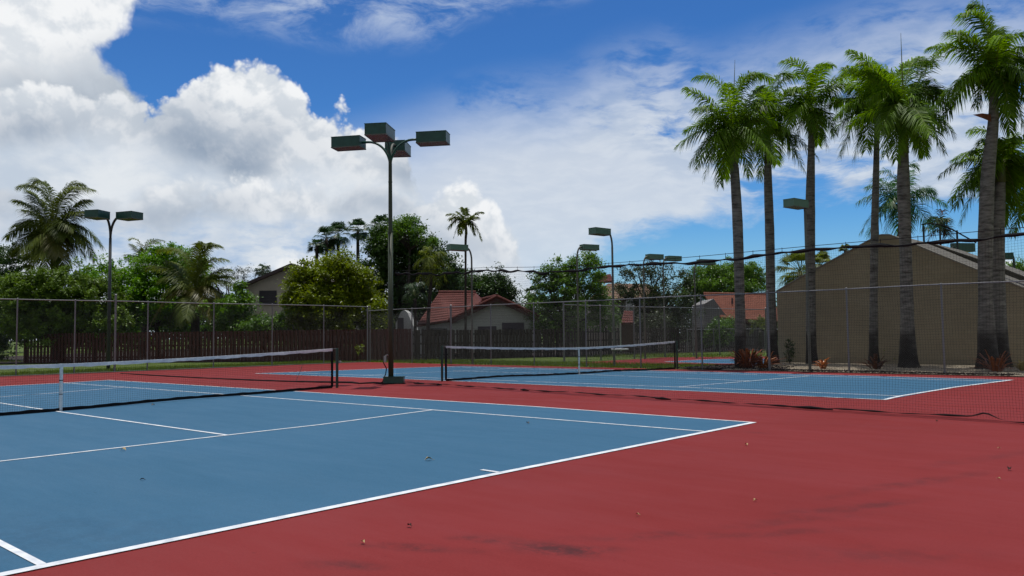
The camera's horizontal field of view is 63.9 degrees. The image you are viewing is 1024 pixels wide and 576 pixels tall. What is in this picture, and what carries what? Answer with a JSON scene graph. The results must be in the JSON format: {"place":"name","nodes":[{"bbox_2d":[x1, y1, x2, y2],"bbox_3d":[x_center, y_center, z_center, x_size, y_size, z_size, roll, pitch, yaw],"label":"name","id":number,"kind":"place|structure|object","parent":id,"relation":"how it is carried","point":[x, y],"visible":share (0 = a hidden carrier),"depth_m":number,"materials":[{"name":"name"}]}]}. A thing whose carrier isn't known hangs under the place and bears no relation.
{"place":"outdoors","nodes":[
{"label":"outdoors","id":0,"kind":"place"},
{"bbox_2d":[0,342,764,362],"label":"earth bed","id":1,"kind":"object","parent":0,"point":[18,357],"visible":0.14,"depth_m":61.37,"materials":[{"name":"brown soil"}]},
{"bbox_2d":[0,240,40,359],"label":"dark tree","id":2,"kind":"object","parent":1,"relation":"on","point":[12,268],"visible":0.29,"depth_m":57.80,"materials":[{"name":"green plant"}]},
{"bbox_2d":[1,177,105,359],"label":"coconut palm","id":3,"kind":"object","parent":1,"relation":"on","point":[48,238],"visible":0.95,"depth_m":56.57,"materials":[{"name":"green plant"}]},
{"bbox_2d":[0,256,135,361],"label":"hedge tree","id":4,"kind":"object","parent":1,"relation":"on","point":[41,283],"visible":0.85,"depth_m":49.93,"materials":[{"name":"green plant"}]},
{"bbox_2d":[122,237,163,355],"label":"leafy tree","id":5,"kind":"object","parent":1,"relation":"on","point":[140,249],"visible":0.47,"depth_m":65.84,"materials":[{"name":"green plant"}]},
{"bbox_2d":[71,241,216,354],"bbox_3d":[-24.580,0.868,54.596,10.491,8.006,5.721,-1,-3,-2],"label":"round leafy tree","id":6,"kind":"object","parent":1,"relation":"on","point":[140,285],"visible":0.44,"depth_m":53.97,"materials":[{"name":"green plant"}]},
{"bbox_2d":[141,241,236,355],"bbox_3d":[-19.982,0.850,51.217,4.341,7.532,6.009,-8,-8,66],"label":"coconut palm","id":7,"kind":"object","parent":1,"relation":"on","point":[200,289],"visible":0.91,"depth_m":51.14,"materials":[{"name":"green plant"}]},
{"bbox_2d":[194,279,271,360],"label":"leafy tree","id":8,"kind":"object","parent":1,"relation":"on","point":[238,300],"visible":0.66,"depth_m":49.87,"materials":[{"name":"green plant"}]},
{"bbox_2d":[207,263,267,353],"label":"bare looking tree","id":9,"kind":"object","parent":1,"relation":"on","point":[244,276],"visible":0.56,"depth_m":70.13,"materials":[{"name":"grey plant"}]},
{"bbox_2d":[254,263,270,349],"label":"fan palm","id":10,"kind":"object","parent":1,"relation":"on","point":[265,267],"visible":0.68,"depth_m":89.86,"materials":[{"name":"green plant"}]},
{"bbox_2d":[232,305,295,361],"bbox_3d":[-14.539,2.694,48.213,3.778,3.403,2.027,-1,-3,3],"label":"bush","id":11,"kind":"object","parent":1,"relation":"on","point":[279,320],"visible":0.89,"depth_m":48.16,"materials":[{"name":"green plant"}]},
{"bbox_2d":[243,263,357,340],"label":"tan house","id":12,"kind":"structure","parent":1,"relation":"on","point":[265,288],"depth_m":60.00,"materials":[{"name":"paint"}]},
{"bbox_2d":[259,290,276,303],"bbox_3d":[-17.836,0.711,59.938,1.395,1.048,0.100,-1,-3,0],"label":"window","id":13,"kind":"structure","parent":12,"relation":"in","point":[266,297],"depth_m":59.95,"materials":[{"name":"black glass"}]},
{"bbox_2d":[307,239,326,259],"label":"fan palm","id":14,"kind":"object","parent":1,"relation":"on","point":[317,247],"visible":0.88,"depth_m":76.89,"materials":[{"name":"green plant"}]},
{"bbox_2d":[312,225,341,348],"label":"fan palm","id":15,"kind":"object","parent":1,"relation":"on","point":[327,243],"visible":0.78,"depth_m":78.19,"materials":[{"name":"green plant"}]},
{"bbox_2d":[275,244,393,332],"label":"yellow green tree","id":16,"kind":"object","parent":1,"relation":"on","point":[344,272],"visible":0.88,"depth_m":48.97,"materials":[{"name":"green plant"}]},
{"bbox_2d":[325,221,351,254],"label":"fan palm","id":17,"kind":"object","parent":1,"relation":"on","point":[339,226],"visible":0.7,"depth_m":79.52,"materials":[{"name":"green plant"}]},
{"bbox_2d":[330,318,358,329],"bbox_3d":[-9.847,2.974,48.163,1.797,2.729,1.506,1,-4,-27],"label":"bush","id":18,"kind":"object","parent":1,"relation":"on","point":[348,327],"visible":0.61,"depth_m":48.14,"materials":[{"name":"green plant"}]},
{"bbox_2d":[346,218,369,329],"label":"fan palm","id":19,"kind":"object","parent":1,"relation":"on","point":[358,236],"visible":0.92,"depth_m":77.84,"materials":[{"name":"green plant"}]},
{"bbox_2d":[368,214,387,324],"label":"fan palm","id":20,"kind":"object","parent":1,"relation":"on","point":[376,220],"visible":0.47,"depth_m":75.69,"materials":[{"name":"green plant"}]},
{"bbox_2d":[0,280,777,351],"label":"treeline","id":21,"kind":"object","parent":1,"relation":"on","point":[203,323],"visible":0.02,"depth_m":93.70,"materials":[{"name":"green plant"}]},
{"bbox_2d":[396,310,417,351],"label":"white house","id":22,"kind":"structure","parent":1,"relation":"on","point":[405,313],"depth_m":56.00,"materials":[{"name":"paint"}]},
{"bbox_2d":[397,318,403,332],"bbox_3d":[-7.605,2.583,55.970,0.424,1.095,0.060,-1,-3,0],"label":"window","id":23,"kind":"structure","parent":22,"relation":"in","point":[398,319],"depth_m":55.95,"materials":[{"name":"black glass"}]},
{"bbox_2d":[354,213,468,353],"bbox_3d":[-7.479,-0.324,62.203,8.021,10.850,8.965,-4,-4,43],"label":"dark tree","id":24,"kind":"object","parent":1,"relation":"on","point":[376,248],"visible":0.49,"depth_m":60.89,"materials":[{"name":"green plant"}]},
{"bbox_2d":[383,213,442,304],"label":"airy tree","id":25,"kind":"object","parent":1,"relation":"on","point":[424,241],"visible":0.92,"depth_m":59.92,"materials":[{"name":"green plant"}]},
{"bbox_2d":[401,282,427,356],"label":"slender palm","id":26,"kind":"object","parent":1,"relation":"on","point":[410,290],"visible":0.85,"depth_m":52.91,"materials":[{"name":"green plant"}]},
{"bbox_2d":[412,246,451,329],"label":"slender palm","id":27,"kind":"object","parent":1,"relation":"on","point":[431,260],"visible":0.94,"depth_m":51.90,"materials":[{"name":"green plant"}]},
{"bbox_2d":[445,207,484,329],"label":"slender palm","id":28,"kind":"object","parent":1,"relation":"on","point":[461,226],"visible":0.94,"depth_m":49.97,"materials":[{"name":"green plant"}]},
{"bbox_2d":[456,261,523,302],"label":"round dark tree","id":29,"kind":"object","parent":1,"relation":"on","point":[481,291],"visible":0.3,"depth_m":71.24,"materials":[{"name":"green plant"}]},
{"bbox_2d":[522,286,538,302],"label":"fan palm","id":30,"kind":"object","parent":1,"relation":"on","point":[528,289],"visible":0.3,"depth_m":84.69,"materials":[{"name":"green plant"}]},
{"bbox_2d":[522,250,621,355],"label":"tall leafy tree","id":31,"kind":"object","parent":1,"relation":"on","point":[591,258],"visible":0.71,"depth_m":51.60,"materials":[{"name":"green plant"}]},
{"bbox_2d":[587,274,660,346],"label":"tree","id":32,"kind":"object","parent":1,"relation":"on","point":[615,292],"depth_m":72.00,"materials":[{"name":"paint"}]},
{"bbox_2d":[620,311,633,351],"bbox_3d":[7.647,2.866,54.687,0.996,2.789,1.865,-1,-3,7],"label":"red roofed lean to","id":33,"kind":"object","parent":1,"relation":"on","point":[629,320],"visible":0.66,"depth_m":54.30,"materials":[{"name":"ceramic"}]},
{"bbox_2d":[607,260,705,341],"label":"loose tree","id":34,"kind":"object","parent":1,"relation":"on","point":[633,291],"visible":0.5,"depth_m":61.35,"materials":[{"name":"green plant"}]},
{"bbox_2d":[700,310,734,350],"bbox_3d":[15.156,3.162,60.145,3.264,3.132,3.135,-4,-4,43],"label":"shade shrub","id":35,"kind":"object","parent":1,"relation":"on","point":[722,336],"visible":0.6,"depth_m":59.80,"materials":[{"name":"green plant"}]},
{"bbox_2d":[674,255,765,310],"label":"round crown tree","id":36,"kind":"object","parent":1,"relation":"on","point":[727,277],"visible":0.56,"depth_m":88.26,"materials":[{"name":"green plant"}]},
{"bbox_2d":[417,291,539,356],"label":"white house","id":37,"kind":"structure","parent":0,"point":[446,301],"depth_m":52.00,"materials":[{"name":"beige paint"}]},
{"bbox_2d":[478,326,495,332],"bbox_3d":[-1.571,2.703,51.970,1.176,0.553,0.060,-1,-3,0],"label":"window","id":38,"kind":"structure","parent":37,"relation":"in","point":[492,327],"depth_m":51.94,"materials":[{"name":"black glass"}]},
{"bbox_2d":[502,322,523,334],"bbox_3d":[0.068,2.585,51.970,1.410,0.792,0.060,-1,-3,0],"label":"window","id":39,"kind":"structure","parent":37,"relation":"in","point":[508,325],"depth_m":51.94,"materials":[{"name":"black glass"}]},
{"bbox_2d":[0,362,1023,575],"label":"court ground","id":40,"kind":"structure","parent":0,"point":[835,492],"depth_m":6.63,"materials":[{"name":"red paint"}]},
{"bbox_2d":[120,364,382,383],"bbox_3d":[-9.813,2.864,28.267,14.948,0.521,1.186,-3,-4,36],"label":"lowered divider net","id":41,"kind":"object","parent":40,"relation":"on","point":[270,380],"visible":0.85,"depth_m":25.86,"materials":[{"name":"black fabric"}]},
{"bbox_2d":[0,380,747,572],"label":"court surface","id":42,"kind":"object","parent":40,"relation":"on","point":[61,506],"visible":0.89,"depth_m":9.94,"materials":[{"name":"blue paint"}]},
{"bbox_2d":[0,348,341,415],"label":"tennis net","id":43,"kind":"object","parent":42,"relation":"on","point":[61,386],"visible":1,"depth_m":17.73,"materials":[{"name":"black fabric"}]},
{"bbox_2d":[0,380,755,575],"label":"court lines","id":44,"kind":"object","parent":42,"relation":"on","point":[27,556],"visible":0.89,"depth_m":7.21,"materials":[{"name":"white paint"}]},
{"bbox_2d":[331,122,449,383],"bbox_3d":[-3.566,-0.869,24.158,2.646,7.336,3.056,2,-4,-40],"label":"court lamp","id":45,"kind":"object","parent":40,"relation":"on","point":[375,133],"visible":1,"depth_m":24.04,"materials":[{"name":"metal"}]},
{"bbox_2d":[256,366,1003,399],"bbox_3d":[1.919,2.902,27.064,23.690,0.001,9.220,-4,-4,43],"label":"court surface","id":46,"kind":"object","parent":40,"relation":"on","point":[659,380],"visible":0.73,"depth_m":23.51,"materials":[{"name":"blue paint"}]},
{"bbox_2d":[436,341,679,380],"bbox_3d":[2.092,2.440,28.150,10.996,1.100,0.088,2,-4,-38],"label":"tennis net","id":47,"kind":"object","parent":46,"relation":"on","point":[467,348],"visible":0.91,"depth_m":27.73,"materials":[{"name":"black fabric"}]},
{"bbox_2d":[257,366,1008,399],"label":"court lines","id":48,"kind":"object","parent":46,"relation":"on","point":[720,383],"visible":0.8,"depth_m":22.21,"materials":[{"name":"white paint"}]},
{"bbox_2d":[395,227,1023,422],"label":"divider net","id":49,"kind":"object","parent":40,"relation":"on","point":[884,245],"visible":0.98,"depth_m":15.74,"materials":[{"name":"black fabric"}]},
{"bbox_2d":[0,337,1023,376],"bbox_3d":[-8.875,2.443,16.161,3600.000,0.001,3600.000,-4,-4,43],"label":"ground","id":50,"kind":"structure","parent":0,"point":[20,352],"depth_m":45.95,"materials":[{"name":"green plant"}]},
{"bbox_2d":[84,209,142,368],"bbox_3d":[-18.044,0.108,37.196,2.003,7.198,1.549,-1,-3,12],"label":"court lamp","id":51,"kind":"object","parent":50,"relation":"on","point":[96,214],"visible":0.97,"depth_m":37.63,"materials":[{"name":"metal"}]},
{"bbox_2d":[0,361,365,376],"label":"kerb strip","id":52,"kind":"object","parent":50,"relation":"on","point":[166,369],"visible":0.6,"depth_m":36.41,"materials":[{"name":"concrete"}]},
{"bbox_2d":[0,294,370,374],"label":"chain link fence","id":53,"kind":"object","parent":50,"relation":"on","point":[115,326],"visible":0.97,"depth_m":36.62,"materials":[{"name":"metal"}]},
{"bbox_2d":[23,329,410,362],"bbox_3d":[-17.824,3.462,48.259,24.761,1.850,0.199,-1,-3,10],"label":"wooden fence","id":54,"kind":"object","parent":50,"relation":"on","point":[380,351],"visible":0.73,"depth_m":48.00,"materials":[{"name":"red wood"}]},
{"bbox_2d":[355,344,362,361],"bbox_3d":[-8.297,3.508,44.954,0.772,1.264,0.864,2,-4,-34],"label":"bush","id":55,"kind":"object","parent":50,"relation":"on","point":[359,350],"visible":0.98,"depth_m":44.95,"materials":[{"name":"green plant"}]},
{"bbox_2d":[446,244,473,363],"bbox_3d":[-2.392,0.785,38.915,1.369,5.679,0.436,1,-4,-33],"label":"court lamp","id":56,"kind":"object","parent":50,"relation":"on","point":[457,247],"visible":0.96,"depth_m":39.08,"materials":[{"name":"metal"}]},
{"bbox_2d":[411,329,554,359],"bbox_3d":[-1.497,3.314,48.270,9.373,1.770,0.200,1,-4,-29],"label":"wooden fence","id":57,"kind":"object","parent":50,"relation":"on","point":[429,342],"visible":0.65,"depth_m":48.08,"materials":[{"name":"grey wood"}]},
{"bbox_2d":[576,244,598,346],"bbox_3d":[3.875,0.747,42.328,1.370,5.997,0.436,1,-4,-28],"label":"court lamp","id":58,"kind":"object","parent":50,"relation":"on","point":[588,247],"visible":0.92,"depth_m":42.16,"materials":[{"name":"metal"}]},
{"bbox_2d":[588,227,627,365],"bbox_3d":[4.089,0.395,35.020,1.766,5.867,0.577,1,-4,-33],"label":"court lamp","id":59,"kind":"object","parent":50,"relation":"on","point":[597,231],"visible":0.88,"depth_m":35.18,"materials":[{"name":"metal"}]},
{"bbox_2d":[555,327,765,356],"bbox_3d":[11.802,3.704,58.308,23.883,1.819,0.201,2,-4,-41],"label":"wooden fence","id":60,"kind":"object","parent":50,"relation":"on","point":[676,336],"visible":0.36,"depth_m":56.08,"materials":[{"name":"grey wood"}]},
{"bbox_2d":[562,302,766,361],"bbox_3d":[9.832,2.521,48.231,19.958,3.025,0.100,2,-4,-43],"label":"chain link fence","id":61,"kind":"object","parent":50,"relation":"on","point":[634,328],"visible":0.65,"depth_m":47.04,"materials":[{"name":"metal"}]},
{"bbox_2d":[662,256,681,356],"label":"court lamp","id":62,"kind":"object","parent":50,"relation":"on","point":[678,258],"visible":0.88,"depth_m":48.44,"materials":[{"name":"metal"}]},
{"bbox_2d":[368,280,1023,374],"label":"chain link fence","id":63,"kind":"object","parent":50,"relation":"on","point":[769,354],"visible":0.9,"depth_m":29.99,"materials":[{"name":"metal"}]},
{"bbox_2d":[687,329,764,351],"bbox_3d":[15.446,3.744,59.005,6.473,1.675,0.068,0,-3,-18],"label":"chain link fence","id":64,"kind":"object","parent":50,"relation":"on","point":[713,338],"visible":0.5,"depth_m":58.66,"materials":[{"name":"metal"}]},
{"bbox_2d":[748,314,764,352],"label":"shade palm","id":65,"kind":"object","parent":50,"relation":"on","point":[758,324],"visible":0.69,"depth_m":55.93,"materials":[{"name":"green plant"}]},
{"bbox_2d":[775,253,805,289],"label":"fan palm","id":66,"kind":"object","parent":50,"relation":"on","point":[791,258],"visible":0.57,"depth_m":47.85,"materials":[{"name":"green plant"}]},
{"bbox_2d":[802,251,831,270],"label":"fan palm","id":67,"kind":"object","parent":50,"relation":"on","point":[820,254],"visible":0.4,"depth_m":49.59,"materials":[{"name":"green plant"}]},
{"bbox_2d":[839,244,850,253],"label":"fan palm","id":68,"kind":"object","parent":50,"relation":"on","point":[844,249],"visible":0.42,"depth_m":59.89,"materials":[{"name":"green plant"}]},
{"bbox_2d":[721,362,1023,375],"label":"gravel bed","id":69,"kind":"object","parent":50,"relation":"on","point":[861,364],"visible":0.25,"depth_m":29.99,"materials":[{"name":"stone"}]},
{"bbox_2d":[680,365,791,368],"bbox_3d":[9.247,3.111,32.424,4.000,0.002,4.500,-4,-4,43],"label":"mulch bed","id":70,"kind":"object","parent":69,"relation":"on","point":[718,367],"visible":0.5,"depth_m":32.09,"materials":[{"name":"brown"}]},
{"bbox_2d":[674,67,788,366],"bbox_3d":[8.749,-2.834,31.624,4.233,12.032,3.964,-4,-4,43],"label":"royal palm","id":71,"kind":"object","parent":70,"relation":"on","point":[732,134],"visible":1,"depth_m":31.62,"materials":[{"name":"green plant"}]},
{"bbox_2d":[726,348,764,367],"bbox_3d":[8.939,2.630,31.234,2.093,0.862,2.339,-4,-4,43],"label":"bromeliad","id":72,"kind":"object","parent":70,"relation":"on","point":[751,357],"visible":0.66,"depth_m":31.02,"materials":[{"name":"red plant"}]},
{"bbox_2d":[752,352,783,367],"bbox_3d":[9.630,2.716,31.044,1.783,0.653,1.638,-4,-4,43],"label":"bromeliad","id":73,"kind":"object","parent":70,"relation":"on","point":[761,362],"visible":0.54,"depth_m":30.79,"materials":[{"name":"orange plant"}]},
{"bbox_2d":[739,70,819,362],"bbox_3d":[11.220,-3.157,36.034,4.483,13.107,4.389,-4,-4,43],"label":"royal palm","id":74,"kind":"object","parent":69,"relation":"on","point":[768,195],"visible":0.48,"depth_m":36.13,"materials":[{"name":"green plant"}]},
{"bbox_2d":[784,338,798,362],"bbox_3d":[11.999,2.749,35.337,0.586,1.220,0.987,-1,-3,7],"label":"bush","id":75,"kind":"object","parent":69,"relation":"on","point":[791,349],"visible":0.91,"depth_m":35.35,"materials":[{"name":"green plant"}]},
{"bbox_2d":[783,198,811,369],"bbox_3d":[9.971,-0.091,28.383,1.117,5.947,0.436,2,-4,-39],"label":"court lamp","id":76,"kind":"object","parent":69,"relation":"on","point":[795,203],"visible":0.87,"depth_m":28.54,"materials":[{"name":"metal"}]},
{"bbox_2d":[773,56,857,363],"bbox_3d":[12.940,-3.254,34.725,3.504,13.112,3.382,0,-3,-14],"label":"royal palm","id":77,"kind":"object","parent":69,"relation":"on","point":[814,117],"visible":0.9,"depth_m":34.81,"materials":[{"name":"green plant"}]},
{"bbox_2d":[813,357,829,368],"bbox_3d":[11.274,2.736,29.847,0.789,0.440,0.748,-4,-4,43],"label":"bromeliad","id":78,"kind":"object","parent":69,"relation":"on","point":[821,366],"visible":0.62,"depth_m":29.71,"materials":[{"name":"orange plant"}]},
{"bbox_2d":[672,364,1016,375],"bbox_3d":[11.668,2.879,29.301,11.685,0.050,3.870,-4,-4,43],"label":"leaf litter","id":79,"kind":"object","parent":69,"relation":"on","point":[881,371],"visible":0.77,"depth_m":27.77,"materials":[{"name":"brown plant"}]},
{"bbox_2d":[855,354,890,368],"bbox_3d":[12.768,2.612,29.173,1.357,0.576,0.970,-1,-3,12],"label":"bromeliad","id":80,"kind":"object","parent":69,"relation":"on","point":[876,365],"visible":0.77,"depth_m":29.12,"materials":[{"name":"brown plant"}]},
{"bbox_2d":[823,56,939,364],"bbox_3d":[14.897,-2.963,33.069,4.653,12.292,4.121,-4,-4,43],"label":"royal palm","id":81,"kind":"object","parent":69,"relation":"on","point":[854,102],"visible":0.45,"depth_m":33.16,"materials":[{"name":"green plant"}]},
{"bbox_2d":[840,44,956,367],"bbox_3d":[14.238,-3.152,30.126,3.908,12.452,3.952,-4,-4,43],"label":"royal palm","id":82,"kind":"object","parent":69,"relation":"on","point":[904,117],"visible":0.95,"depth_m":30.00,"materials":[{"name":"green plant"}]},
{"bbox_2d":[924,0,1023,368],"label":"royal palm","id":83,"kind":"object","parent":69,"relation":"on","point":[997,73],"visible":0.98,"depth_m":28.42,"materials":[{"name":"green plant"}]},
{"bbox_2d":[937,126,1023,366],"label":"royal palm","id":84,"kind":"object","parent":69,"relation":"on","point":[1009,176],"visible":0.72,"depth_m":29.61,"materials":[{"name":"green plant"}]},
{"bbox_2d":[968,350,1014,370],"bbox_3d":[15.503,2.366,26.701,1.690,0.722,1.454,-4,-4,43],"label":"bromeliad","id":85,"kind":"object","parent":69,"relation":"on","point":[999,368],"visible":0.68,"depth_m":26.46,"materials":[{"name":"red plant"}]},
{"bbox_2d":[1007,361,1023,370],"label":"bromeliad","id":86,"kind":"object","parent":69,"relation":"on","point":[1020,365],"visible":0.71,"depth_m":26.91,"materials":[{"name":"plant"}]},
{"bbox_2d":[776,234,1023,365],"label":"gabled building","id":87,"kind":"structure","parent":50,"relation":"on","point":[962,267],"depth_m":33.96,"materials":[{"name":"tan brick"},{"name":"roof tile"}]},
{"bbox_2d":[911,239,1023,279],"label":"roof","id":88,"kind":"structure","parent":87,"relation":"attached to","point":[1010,272],"depth_m":36.83,"materials":[{"name":"grey"}]},
{"bbox_2d":[855,160,950,239],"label":"background palm","id":89,"kind":"object","parent":50,"relation":"on","point":[889,202],"visible":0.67,"depth_m":43.89,"materials":[{"name":"green plant"}]},
{"bbox_2d":[920,209,956,243],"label":"damaged palm","id":90,"kind":"object","parent":50,"relation":"on","point":[944,222],"visible":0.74,"depth_m":45.93,"materials":[{"name":"green plant"}]},
{"bbox_2d":[921,223,975,249],"bbox_3d":[21.330,-0.216,42.004,4.929,7.479,0.427,-1,-3,0],"label":"ball fence","id":91,"kind":"object","parent":50,"relation":"on","point":[923,229],"visible":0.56,"depth_m":42.24,"materials":[{"name":"metal"}]},
{"bbox_2d":[950,243,975,251],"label":"court lamp","id":92,"kind":"object","parent":50,"relation":"on","point":[966,247],"visible":0.27,"depth_m":44.30,"materials":[{"name":"metal"}]},
{"bbox_2d":[1005,252,1014,267],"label":"court lamp","id":93,"kind":"object","parent":50,"relation":"on","point":[1011,256],"visible":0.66,"depth_m":52.17,"materials":[{"name":"metal"}]},
{"bbox_2d":[1005,257,1023,270],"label":"distant tree","id":94,"kind":"object","parent":50,"relation":"on","point":[1018,265],"visible":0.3,"depth_m":60.15,"materials":[{"name":"green plant"}]},
{"bbox_2d":[1007,189,1023,240],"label":"royal palm","id":95,"kind":"object","parent":50,"relation":"on","point":[1015,224],"visible":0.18,"depth_m":32.71,"materials":[{"name":"green plant"}]},
{"bbox_2d":[0,0,1023,340],"label":"sky","id":96,"kind":"structure","parent":0,"point":[214,121],"materials":[{"name":"blue"}]},
{"bbox_2d":[585,357,764,363],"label":"court ground","id":97,"kind":"structure","parent":0,"point":[656,361],"depth_m":41.87,"materials":[{"name":"red paint"}]},
{"bbox_2d":[643,254,663,358],"bbox_3d":[7.712,0.996,44.977,1.370,5.710,0.436,1,-4,-28],"label":"court lamp","id":98,"kind":"object","parent":97,"relation":"on","point":[652,256],"visible":0.8,"depth_m":44.76,"materials":[{"name":"metal"}]},
{"bbox_2d":[694,259,715,357],"bbox_3d":[10.389,1.117,44.361,1.372,5.337,0.436,1,-4,-23],"label":"court lamp","id":99,"kind":"object","parent":97,"relation":"on","point":[714,263],"visible":0.53,"depth_m":44.14,"materials":[{"name":"metal"}]},
{"bbox_2d":[669,359,763,363],"bbox_3d":[10.251,3.489,39.168,5.666,0.001,7.520,-2,-3,19],"label":"court surface","id":100,"kind":"object","parent":97,"relation":"on","point":[705,361],"visible":0.17,"depth_m":39.46,"materials":[{"name":"blue paint"}]},
{"bbox_2d":[692,292,776,346],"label":"orange roofed house","id":101,"kind":"structure","parent":0,"point":[729,305],"depth_m":75.78,"materials":[{"name":"grey paint"}]}
]}

